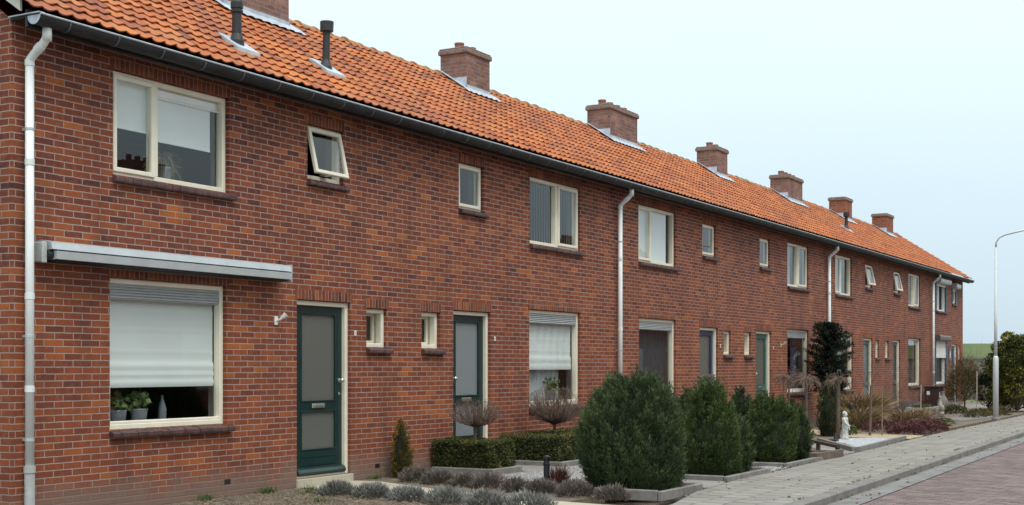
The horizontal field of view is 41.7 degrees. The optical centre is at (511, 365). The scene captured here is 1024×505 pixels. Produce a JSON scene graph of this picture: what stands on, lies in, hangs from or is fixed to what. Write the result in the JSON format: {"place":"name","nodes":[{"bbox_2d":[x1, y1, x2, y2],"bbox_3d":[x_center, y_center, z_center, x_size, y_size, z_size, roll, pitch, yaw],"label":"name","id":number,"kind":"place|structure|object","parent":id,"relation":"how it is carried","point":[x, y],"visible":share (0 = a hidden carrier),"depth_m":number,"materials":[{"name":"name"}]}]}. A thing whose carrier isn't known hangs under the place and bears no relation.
{"place":"outdoors","nodes":[
{"label":"outdoors","id":0,"kind":"place"},
{"bbox_2d":[0,0,430,504],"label":"terraced house","id":1,"kind":"structure","parent":0,"point":[234,296],"depth_m":14.55,"materials":[{"name":"red brick"}]},
{"bbox_2d":[110,391,131,420],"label":"potted plant","id":2,"kind":"object","parent":1,"relation":"on","point":[117,401],"visible":0.91,"depth_m":13.68,"materials":[{"name":"green plant"}]},
{"bbox_2d":[125,388,152,419],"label":"potted plant","id":3,"kind":"object","parent":1,"relation":"on","point":[137,411],"visible":0.94,"depth_m":13.94,"materials":[{"name":"green plant"}]},
{"bbox_2d":[142,151,184,179],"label":"potted plant","id":4,"kind":"object","parent":1,"relation":"on","point":[166,163],"visible":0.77,"depth_m":14.24,"materials":[{"name":"green plant"}]},
{"bbox_2d":[108,268,234,438],"bbox_3d":[-3.701,-0.142,14.149,0.486,1.727,1.807,0,0,29],"label":"window","id":5,"kind":"structure","parent":1,"relation":"in","point":[161,332],"depth_m":14.13,"materials":[{"name":"beige paint"}]},
{"bbox_2d":[111,55,237,200],"bbox_3d":[-3.681,-2.447,14.184,0.486,1.253,1.807,0,0,29],"label":"window","id":6,"kind":"structure","parent":1,"relation":"in","point":[167,114],"depth_m":14.09,"materials":[{"name":"beige paint"}]},
{"bbox_2d":[295,288,353,487],"bbox_3d":[-2.373,0.274,16.376,0.290,2.371,1.130,0,0,29],"label":"door","id":7,"kind":"structure","parent":1,"relation":"in","point":[322,327],"depth_m":16.44,"materials":[{"name":"green paint"}]},
{"bbox_2d":[306,113,350,191],"bbox_3d":[-2.263,-2.584,16.358,0.259,0.861,0.807,0,0,29],"label":"window","id":8,"kind":"structure","parent":1,"relation":"in","point":[337,145],"depth_m":16.38,"materials":[{"name":"beige paint"}]},
{"bbox_2d":[365,298,393,353],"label":"window","id":9,"kind":"structure","parent":1,"relation":"in","point":[376,341],"depth_m":17.44,"materials":[{"name":"beige paint"}]},
{"bbox_2d":[212,19,635,469],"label":"terraced house","id":10,"kind":"structure","parent":0,"point":[509,279],"depth_m":20.21,"materials":[{"name":"red brick"}]},
{"bbox_2d":[420,302,446,354],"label":"window","id":11,"kind":"structure","parent":10,"relation":"in","point":[429,346],"depth_m":18.55,"materials":[{"name":"beige paint"}]},
{"bbox_2d":[452,301,491,438],"bbox_3d":[-0.670,0.274,19.393,0.290,2.371,1.100,0,0,29],"label":"door","id":12,"kind":"structure","parent":10,"relation":"in","point":[470,329],"depth_m":19.47,"materials":[{"name":"green paint"}]},
{"bbox_2d":[458,152,489,217],"bbox_3d":[-0.605,-2.585,19.349,0.206,0.861,0.787,0,0,29],"label":"window","id":13,"kind":"structure","parent":10,"relation":"in","point":[462,157],"depth_m":19.42,"materials":[{"name":"beige paint"}]},
{"bbox_2d":[543,376,559,399],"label":"potted plant","id":14,"kind":"object","parent":10,"relation":"on","point":[553,384],"visible":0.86,"depth_m":21.87,"materials":[{"name":"green plant"}]},
{"bbox_2d":[528,301,585,412],"bbox_3d":[0.558,-0.142,21.696,0.486,1.727,1.877,0,0,29],"label":"window","id":15,"kind":"structure","parent":10,"relation":"in","point":[549,331],"depth_m":21.75,"materials":[{"name":"beige paint"}]},
{"bbox_2d":[529,167,585,255],"bbox_3d":[0.563,-2.447,21.704,0.485,1.254,1.857,0,0,29],"label":"window","id":16,"kind":"structure","parent":10,"relation":"in","point":[555,188],"depth_m":21.73,"materials":[{"name":"beige paint"}]},
{"bbox_2d":[302,480,604,504],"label":"front path","id":17,"kind":"structure","parent":0,"point":[358,483],"depth_m":15.86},
{"bbox_2d":[502,465,587,481],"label":"grey path","id":18,"kind":"structure","parent":0,"point":[527,468],"depth_m":18.64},
{"bbox_2d":[167,402,1023,504],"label":"garden ground","id":19,"kind":"structure","parent":0,"point":[592,500],"depth_m":15.57,"materials":[{"name":"soil"}]},
{"bbox_2d":[171,489,444,504],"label":"soil crumbs","id":20,"kind":"object","parent":19,"relation":"on","point":[254,497],"visible":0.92,"depth_m":14.26,"materials":[{"name":"soil"}]},
{"bbox_2d":[316,479,355,495],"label":"lavender bush","id":21,"kind":"object","parent":19,"relation":"on","point":[337,486],"visible":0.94,"depth_m":14.91,"materials":[{"name":"grey plant"}]},
{"bbox_2d":[352,480,389,498],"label":"lavender bush","id":22,"kind":"object","parent":19,"relation":"on","point":[368,489],"visible":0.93,"depth_m":14.58,"materials":[{"name":"grey plant"}]},
{"bbox_2d":[389,417,413,477],"bbox_3d":[-1.405,1.046,17.369,0.365,0.789,0.350,0,0,29],"label":"dwarf conifer","id":23,"kind":"object","parent":19,"relation":"on","point":[402,454],"visible":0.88,"depth_m":17.31,"materials":[{"name":"green plant"}]},
{"bbox_2d":[384,482,426,501],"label":"lavender bush","id":24,"kind":"object","parent":19,"relation":"on","point":[396,493],"visible":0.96,"depth_m":14.27,"materials":[{"name":"grey plant"}]},
{"bbox_2d":[397,464,430,482],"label":"lavender bush","id":25,"kind":"object","parent":19,"relation":"on","point":[409,474],"visible":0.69,"depth_m":16.67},
{"bbox_2d":[419,467,453,484],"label":"lavender bush","id":26,"kind":"object","parent":19,"relation":"on","point":[428,477],"visible":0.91,"depth_m":16.34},
{"bbox_2d":[420,484,467,504],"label":"lavender bush","id":27,"kind":"object","parent":19,"relation":"on","point":[448,493],"visible":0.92,"depth_m":14.00,"materials":[{"name":"grey plant"}]},
{"bbox_2d":[447,470,478,486],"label":"lavender bush","id":28,"kind":"object","parent":19,"relation":"on","point":[462,478],"visible":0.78,"depth_m":16.00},
{"bbox_2d":[431,436,515,468],"bbox_3d":[-0.530,1.210,18.365,1.011,0.507,0.776,0,0,29],"label":"box hedge","id":29,"kind":"object","parent":19,"relation":"on","point":[471,452],"visible":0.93,"depth_m":18.12,"materials":[{"name":"green plant"}]},
{"bbox_2d":[445,397,505,439],"bbox_3d":[-0.505,0.933,18.294,0.898,1.016,0.842,0,0,29],"label":"umbrella tree","id":30,"kind":"object","parent":19,"relation":"on","point":[476,421],"visible":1,"depth_m":18.25,"materials":[{"name":"brown plant"}]},
{"bbox_2d":[432,465,521,474],"bbox_3d":[-0.474,1.427,18.341,0.975,0.125,0.800,0,0,29],"label":"bed edging","id":31,"kind":"object","parent":19,"relation":"on","point":[511,469],"visible":0.45,"depth_m":18.02,"materials":[{"name":"grey concrete"}]},
{"bbox_2d":[461,486,509,504],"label":"lavender bush","id":32,"kind":"object","parent":19,"relation":"on","point":[482,495],"visible":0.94,"depth_m":13.68,"materials":[{"name":"grey plant"}]},
{"bbox_2d":[468,470,507,488],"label":"lavender bush","id":33,"kind":"object","parent":19,"relation":"on","point":[487,479],"visible":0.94,"depth_m":15.79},
{"bbox_2d":[497,475,530,491],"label":"lavender bush","id":34,"kind":"object","parent":19,"relation":"on","point":[514,483],"visible":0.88,"depth_m":15.34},
{"bbox_2d":[501,489,558,504],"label":"lavender bush","id":35,"kind":"object","parent":19,"relation":"on","point":[524,495],"visible":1,"depth_m":13.37,"materials":[{"name":"grey plant"}]},
{"bbox_2d":[520,476,556,493],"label":"lavender bush","id":36,"kind":"object","parent":19,"relation":"on","point":[539,484],"visible":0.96,"depth_m":15.13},
{"bbox_2d":[498,427,580,461],"bbox_3d":[0.835,1.215,20.619,1.092,0.498,2.556,0,0,29],"label":"box hedge","id":37,"kind":"object","parent":19,"relation":"on","point":[537,445],"visible":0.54,"depth_m":19.57,"materials":[{"name":"green plant"}]},
{"bbox_2d":[516,459,579,466],"bbox_3d":[0.879,1.428,20.597,1.115,0.124,2.660,0,0,29],"label":"bed edging","id":38,"kind":"object","parent":19,"relation":"on","point":[540,463],"visible":0.08,"depth_m":19.39,"materials":[{"name":"grey concrete"}]},
{"bbox_2d":[523,385,585,433],"bbox_3d":[0.653,0.866,20.222,1.028,1.149,1.032,0,0,-30],"label":"umbrella tree","id":39,"kind":"object","parent":19,"relation":"on","point":[557,417],"visible":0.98,"depth_m":20.11,"materials":[{"name":"brown plant"}]},
{"bbox_2d":[552,477,594,496],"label":"lavender bush","id":40,"kind":"object","parent":19,"relation":"on","point":[573,486],"visible":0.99,"depth_m":14.77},
{"bbox_2d":[197,415,1022,504],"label":"grass tufts","id":41,"kind":"object","parent":19,"relation":"on","point":[270,489],"visible":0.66,"depth_m":15.24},
{"bbox_2d":[571,364,688,490],"bbox_3d":[1.365,0.705,15.534,1.412,1.470,1.443,0,0,29],"label":"juniper bush","id":42,"kind":"object","parent":19,"relation":"on","point":[630,433],"visible":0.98,"depth_m":15.14,"materials":[{"name":"green plant"}]},
{"bbox_2d":[569,482,702,501],"bbox_3d":[1.403,1.428,15.548,1.240,0.124,1.220,0,0,29],"label":"bed edging","id":43,"kind":"object","parent":19,"relation":"on","point":[689,488],"visible":0.4,"depth_m":14.89,"materials":[{"name":"grey concrete"}]},
{"bbox_2d":[680,375,744,475],"bbox_3d":[2.548,0.772,17.589,0.994,1.336,1.009,0,0,29],"label":"juniper bush","id":44,"kind":"object","parent":19,"relation":"on","point":[712,442],"visible":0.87,"depth_m":17.33,"materials":[{"name":"green plant"}]},
{"bbox_2d":[683,467,770,483],"bbox_3d":[2.589,1.428,17.680,1.130,0.123,1.660,0,0,29],"label":"bed edging","id":45,"kind":"object","parent":19,"relation":"on","point":[754,471],"visible":0.29,"depth_m":16.94,"materials":[{"name":"grey concrete"}]},
{"bbox_2d":[729,384,752,421],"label":"juniper bush","id":46,"kind":"object","parent":19,"relation":"on","point":[740,399],"visible":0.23,"depth_m":20.19,"materials":[{"name":"green plant"}]},
{"bbox_2d":[734,413,756,473],"bbox_3d":[2.966,1.028,18.023,0.658,0.825,0.656,0,0,-40],"label":"juniper bush","id":47,"kind":"object","parent":19,"relation":"on","point":[748,452],"visible":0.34,"depth_m":17.89,"materials":[{"name":"green plant"}]},
{"bbox_2d":[741,389,801,462],"bbox_3d":[3.782,0.881,19.751,0.965,1.118,1.003,0,0,29],"label":"juniper bush","id":48,"kind":"object","parent":19,"relation":"on","point":[773,424],"visible":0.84,"depth_m":19.50,"materials":[{"name":"green plant"}]},
{"bbox_2d":[752,457,822,470],"bbox_3d":[3.830,1.428,20.155,1.260,0.124,2.030,0,0,29],"label":"bed edging","id":49,"kind":"object","parent":19,"relation":"on","point":[804,461],"visible":0.21,"depth_m":19.21,"materials":[{"name":"grey concrete"}]},
{"bbox_2d":[771,369,806,404],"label":"bare tree","id":50,"kind":"object","parent":19,"relation":"on","point":[793,374],"visible":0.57,"depth_m":26.63,"materials":[{"name":"brown plant"}]},
{"bbox_2d":[788,397,815,460],"bbox_3d":[4.285,0.954,20.450,0.709,0.971,0.630,0,0,29],"label":"juniper bush","id":51,"kind":"object","parent":19,"relation":"on","point":[805,444],"visible":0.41,"depth_m":20.28,"materials":[{"name":"green plant"}]},
{"bbox_2d":[790,373,822,420],"bbox_3d":[5.078,0.781,23.236,0.574,1.318,0.704,0,0,15],"label":"bare tree","id":52,"kind":"object","parent":19,"relation":"on","point":[806,379],"visible":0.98,"depth_m":23.23,"materials":[{"name":"brown plant"}]},
{"bbox_2d":[814,373,842,436],"bbox_3d":[6.491,0.787,27.562,0.590,1.307,0.621,0,0,29],"label":"columnar conifer","id":53,"kind":"object","parent":19,"relation":"on","point":[826,418],"visible":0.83,"depth_m":27.45,"materials":[{"name":"green plant"}]},
{"bbox_2d":[802,321,855,397],"bbox_3d":[7.714,0.155,32.743,1.233,2.570,1.291,0,0,-16],"label":"fir tree","id":54,"kind":"object","parent":19,"relation":"on","point":[830,334],"visible":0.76,"depth_m":32.63,"materials":[{"name":"green plant"}]},
{"bbox_2d":[823,372,852,438],"bbox_3d":[6.263,0.780,25.759,0.614,1.320,0.661,0,0,29],"label":"bare tree","id":55,"kind":"object","parent":19,"relation":"on","point":[832,381],"visible":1,"depth_m":25.73,"materials":[{"name":"brown plant"}]},
{"bbox_2d":[817,436,906,452],"bbox_3d":[6.115,1.407,24.593,1.385,0.105,4.096,0,0,27],"label":"bed edging","id":56,"kind":"object","parent":19,"relation":"on","point":[871,445],"visible":0.61,"depth_m":23.69,"materials":[{"name":"grey concrete"}]},
{"bbox_2d":[859,418,902,432],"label":"heather","id":57,"kind":"object","parent":19,"relation":"on","point":[875,422],"visible":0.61,"depth_m":29.41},
{"bbox_2d":[863,361,920,411],"bbox_3d":[9.554,0.585,33.185,1.784,1.713,1.910,0,0,-23],"label":"bare shrub","id":58,"kind":"object","parent":19,"relation":"on","point":[897,388],"visible":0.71,"depth_m":33.25,"materials":[{"name":"brown plant"}]},
{"bbox_2d":[886,419,931,435],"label":"heather","id":59,"kind":"object","parent":19,"relation":"on","point":[917,426],"visible":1,"depth_m":28.33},
{"bbox_2d":[902,417,941,432],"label":"heather","id":60,"kind":"object","parent":19,"relation":"on","point":[932,427],"visible":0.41,"depth_m":29.36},
{"bbox_2d":[944,404,966,413],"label":"hedge","id":61,"kind":"object","parent":19,"relation":"on","point":[956,408],"visible":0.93,"depth_m":40.54,"materials":[{"name":"green plant"}]},
{"bbox_2d":[950,416,992,420],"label":"gravel","id":62,"kind":"structure","parent":19,"relation":"on","point":[962,418],"depth_m":36.61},
{"bbox_2d":[959,408,992,417],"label":"plant","id":63,"kind":"object","parent":62,"relation":"on","point":[983,412],"visible":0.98,"depth_m":37.75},
{"bbox_2d":[975,353,1023,407],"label":"evergreen bush","id":64,"kind":"object","parent":19,"relation":"on","point":[985,381],"visible":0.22,"depth_m":43.12,"materials":[{"name":"green plant"}]},
{"bbox_2d":[984,331,1023,411],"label":"variegated bush","id":65,"kind":"object","parent":19,"relation":"on","point":[1012,347],"visible":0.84,"depth_m":41.88,"materials":[{"name":"green plant"}]},
{"label":"grey gravel","id":66,"kind":"structure","parent":19,"relation":"on","visible":0},
{"bbox_2d":[505,465,584,482],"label":"grey pebbles","id":67,"kind":"object","parent":66,"relation":"on","point":[539,475],"visible":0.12,"depth_m":17.68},
{"bbox_2d":[542,460,573,485],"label":"red shrub","id":68,"kind":"object","parent":66,"relation":"on","point":[560,475],"visible":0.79,"depth_m":15.91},
{"label":"white gravel","id":69,"kind":"structure","parent":19,"relation":"on","visible":0},
{"bbox_2d":[839,411,852,440],"bbox_3d":[6.319,1.149,25.542,0.260,0.582,0.260,0,0,29],"label":"garden statue","id":70,"kind":"object","parent":69,"relation":"on","point":[845,428],"visible":0.95,"depth_m":25.48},
{"bbox_2d":[836,438,888,446],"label":"white pebbles","id":71,"kind":"object","parent":69,"relation":"on","point":[855,442],"visible":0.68,"depth_m":25.05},
{"bbox_2d":[452,91,756,407],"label":"terraced house","id":72,"kind":"structure","parent":0,"point":[676,279],"depth_m":26.11,"materials":[{"name":"red brick"}]},
{"bbox_2d":[638,310,676,392],"bbox_3d":[2.590,-0.142,25.297,0.486,1.727,1.847,0,0,29],"label":"window","id":73,"kind":"structure","parent":72,"relation":"in","point":[651,331],"depth_m":25.51,"materials":[{"name":"beige paint"}]},
{"bbox_2d":[638,196,679,270],"bbox_3d":[2.585,-2.447,25.288,0.486,1.254,1.867,0,0,29],"label":"window","id":74,"kind":"structure","parent":72,"relation":"in","point":[651,220],"depth_m":25.33,"materials":[{"name":"beige paint"}]},
{"bbox_2d":[699,320,718,384],"bbox_3d":[3.923,0.274,27.532,0.290,2.371,1.090,0,0,29],"label":"door","id":75,"kind":"structure","parent":72,"relation":"in","point":[707,335],"depth_m":27.72,"materials":[{"name":"blue paint"}]},
{"bbox_2d":[702,216,719,261],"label":"window","id":76,"kind":"structure","parent":72,"relation":"in","point":[710,253],"depth_m":27.64,"materials":[{"name":"beige paint"}]},
{"bbox_2d":[723,325,734,358],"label":"window","id":77,"kind":"structure","parent":72,"relation":"in","point":[726,328],"depth_m":28.56,"materials":[{"name":"beige paint"}]},
{"bbox_2d":[543,469,725,487],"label":"side path","id":78,"kind":"structure","parent":0,"point":[707,484],"depth_m":16.66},
{"bbox_2d":[289,0,1023,343],"label":"sky","id":79,"kind":"structure","parent":0,"point":[911,111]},
{"bbox_2d":[598,141,840,423],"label":"terraced house","id":80,"kind":"structure","parent":0,"point":[781,281],"depth_m":31.54,"materials":[{"name":"red brick"}]},
{"bbox_2d":[744,326,754,358],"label":"window","id":81,"kind":"structure","parent":80,"relation":"in","point":[746,329],"depth_m":29.68,"materials":[{"name":"beige paint"}]},
{"bbox_2d":[756,325,771,396],"bbox_3d":[5.599,0.274,30.501,0.290,2.371,1.110,0,0,29],"label":"door","id":82,"kind":"structure","parent":80,"relation":"in","point":[762,337],"depth_m":30.66,"materials":[{"name":"teal paint"}]},
{"bbox_2d":[759,231,772,271],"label":"window","id":83,"kind":"structure","parent":80,"relation":"in","point":[764,235],"depth_m":30.72,"materials":[{"name":"beige paint"}]},
{"bbox_2d":[787,236,810,291],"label":"window","id":84,"kind":"structure","parent":80,"relation":"in","point":[796,248],"depth_m":32.78,"materials":[{"name":"beige paint"}]},
{"bbox_2d":[787,324,811,395],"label":"window","id":85,"kind":"structure","parent":80,"relation":"in","point":[801,333],"depth_m":32.97,"materials":[{"name":"beige paint"}]},
{"bbox_2d":[714,171,896,401],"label":"terraced house","id":86,"kind":"structure","parent":0,"point":[854,291],"depth_m":37.61,"materials":[{"name":"red brick"}]},
{"bbox_2d":[835,250,854,298],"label":"window","id":87,"kind":"structure","parent":86,"relation":"in","point":[837,261],"depth_m":36.21,"materials":[{"name":"beige paint"}]},
{"bbox_2d":[835,328,855,392],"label":"window","id":88,"kind":"structure","parent":86,"relation":"in","point":[851,331],"depth_m":36.79,"materials":[{"name":"beige paint"}]},
{"bbox_2d":[863,334,872,397],"bbox_3d":[10.045,0.274,38.378,0.290,2.371,1.060,0,0,29],"label":"door","id":89,"kind":"structure","parent":86,"relation":"in","point":[867,342],"depth_m":38.63,"materials":[{"name":"grey paint"}]},
{"bbox_2d":[865,259,875,290],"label":"window","id":90,"kind":"structure","parent":86,"relation":"in","point":[867,271],"depth_m":38.49,"materials":[{"name":"beige paint"}]},
{"bbox_2d":[604,443,1021,504],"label":"ground","id":91,"kind":"structure","parent":0,"point":[633,502],"depth_m":15.21,"materials":[{"name":"concrete"}]},
{"bbox_2d":[591,482,631,500],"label":"lavender bush","id":92,"kind":"object","parent":91,"relation":"on","point":[616,491],"visible":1,"depth_m":14.34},
{"bbox_2d":[784,429,1023,504],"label":"kerb","id":93,"kind":"structure","parent":91,"relation":"on","point":[833,495],"depth_m":18.02,"materials":[{"name":"concrete"}]},
{"bbox_2d":[671,408,1023,504],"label":"pavement","id":94,"kind":"structure","parent":0,"point":[818,477],"depth_m":18.46,"materials":[{"name":"concrete"}]},
{"bbox_2d":[809,449,843,459],"bbox_3d":[4.689,1.390,20.936,0.613,0.140,1.278,0,0,29],"label":"sleeper edging","id":95,"kind":"object","parent":94,"relation":"on","point":[828,454],"visible":0.5,"depth_m":20.89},
{"bbox_2d":[963,358,990,399],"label":"timber fence","id":96,"kind":"object","parent":94,"relation":"on","point":[976,359],"visible":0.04,"depth_m":55.76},
{"bbox_2d":[991,229,1023,420],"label":"street lamp","id":97,"kind":"object","parent":94,"relation":"on","point":[995,417],"visible":1,"depth_m":35.28,"materials":[{"name":"metal"}]},
{"bbox_2d":[809,388,900,416],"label":"ornamental grass","id":98,"kind":"object","parent":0,"point":[864,401],"depth_m":31.29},
{"bbox_2d":[840,405,891,429],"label":"ornamental grass","id":99,"kind":"object","parent":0,"point":[858,420],"depth_m":30.37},
{"bbox_2d":[811,429,922,438],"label":"tan path","id":100,"kind":"structure","parent":0,"point":[876,436],"depth_m":27.67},
{"bbox_2d":[857,347,895,434],"bbox_3d":[7.476,0.453,27.769,0.822,1.982,0.728,0,0,-30],"label":"bare sapling","id":101,"kind":"object","parent":100,"relation":"on","point":[870,411],"visible":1,"depth_m":27.75,"materials":[{"name":"brown plant"}]},
{"bbox_2d":[801,196,942,413],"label":"terraced house","id":102,"kind":"structure","parent":0,"point":[906,310],"depth_m":42.50,"materials":[{"name":"red brick"}]},
{"bbox_2d":[892,336,900,411],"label":"door","id":103,"kind":"structure","parent":102,"relation":"in","point":[895,344],"depth_m":41.49,"materials":[{"name":"grey paint"}]},
{"bbox_2d":[893,267,902,295],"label":"window","id":104,"kind":"structure","parent":102,"relation":"in","point":[896,275],"depth_m":41.32,"materials":[{"name":"beige paint"}]},
{"bbox_2d":[908,269,921,309],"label":"window","id":105,"kind":"structure","parent":102,"relation":"in","point":[914,279],"depth_m":43.42,"materials":[{"name":"beige paint"}]},
{"bbox_2d":[908,334,922,388],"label":"window","id":106,"kind":"structure","parent":102,"relation":"in","point":[915,341],"depth_m":43.91,"materials":[{"name":"beige paint"}]},
{"bbox_2d":[887,408,936,422],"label":"ornamental grass","id":107,"kind":"object","parent":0,"point":[906,414],"depth_m":32.62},
{"bbox_2d":[859,213,974,405],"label":"terraced house","id":108,"kind":"structure","parent":0,"point":[946,306],"depth_m":47.71,"materials":[{"name":"red brick"}]},
{"bbox_2d":[885,404,986,417],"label":"terrace paving","id":109,"kind":"structure","parent":0,"point":[969,406],"depth_m":47.48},
{"bbox_2d":[893,376,930,407],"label":"bare shrub","id":110,"kind":"object","parent":109,"relation":"on","point":[913,402],"visible":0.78,"depth_m":37.80,"materials":[{"name":"brown plant"}]},
{"bbox_2d":[923,386,943,405],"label":"storage box","id":111,"kind":"object","parent":109,"relation":"on","point":[933,393],"visible":0.77,"depth_m":43.61,"materials":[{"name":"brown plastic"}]},
{"bbox_2d":[931,338,985,406],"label":"broom shrub","id":112,"kind":"object","parent":109,"relation":"on","point":[965,385],"visible":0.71,"depth_m":44.55,"materials":[{"name":"brown plant"}]},
{"bbox_2d":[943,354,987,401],"bbox_3d":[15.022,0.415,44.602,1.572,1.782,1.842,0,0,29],"label":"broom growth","id":113,"kind":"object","parent":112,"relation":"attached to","point":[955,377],"visible":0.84,"depth_m":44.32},
{"bbox_2d":[862,443,1023,504],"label":"road","id":114,"kind":"structure","parent":0,"point":[996,478],"depth_m":17.02,"materials":[{"name":"red brick"}]},
{"bbox_2d":[827,436,1023,504],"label":"gutter strip","id":115,"kind":"object","parent":114,"relation":"on","point":[888,488],"visible":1,"depth_m":18.48,"materials":[{"name":"concrete"}]},
{"bbox_2d":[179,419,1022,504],"bbox_3d":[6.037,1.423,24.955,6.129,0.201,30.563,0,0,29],"label":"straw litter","id":116,"kind":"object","parent":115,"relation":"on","point":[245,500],"visible":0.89,"depth_m":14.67,"materials":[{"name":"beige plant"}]},
{"bbox_2d":[963,343,997,376],"bbox_3d":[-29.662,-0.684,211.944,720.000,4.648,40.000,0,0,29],"label":"dyke","id":117,"kind":"structure","parent":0,"point":[974,350],"depth_m":154.34,"materials":[{"name":"green plant"}]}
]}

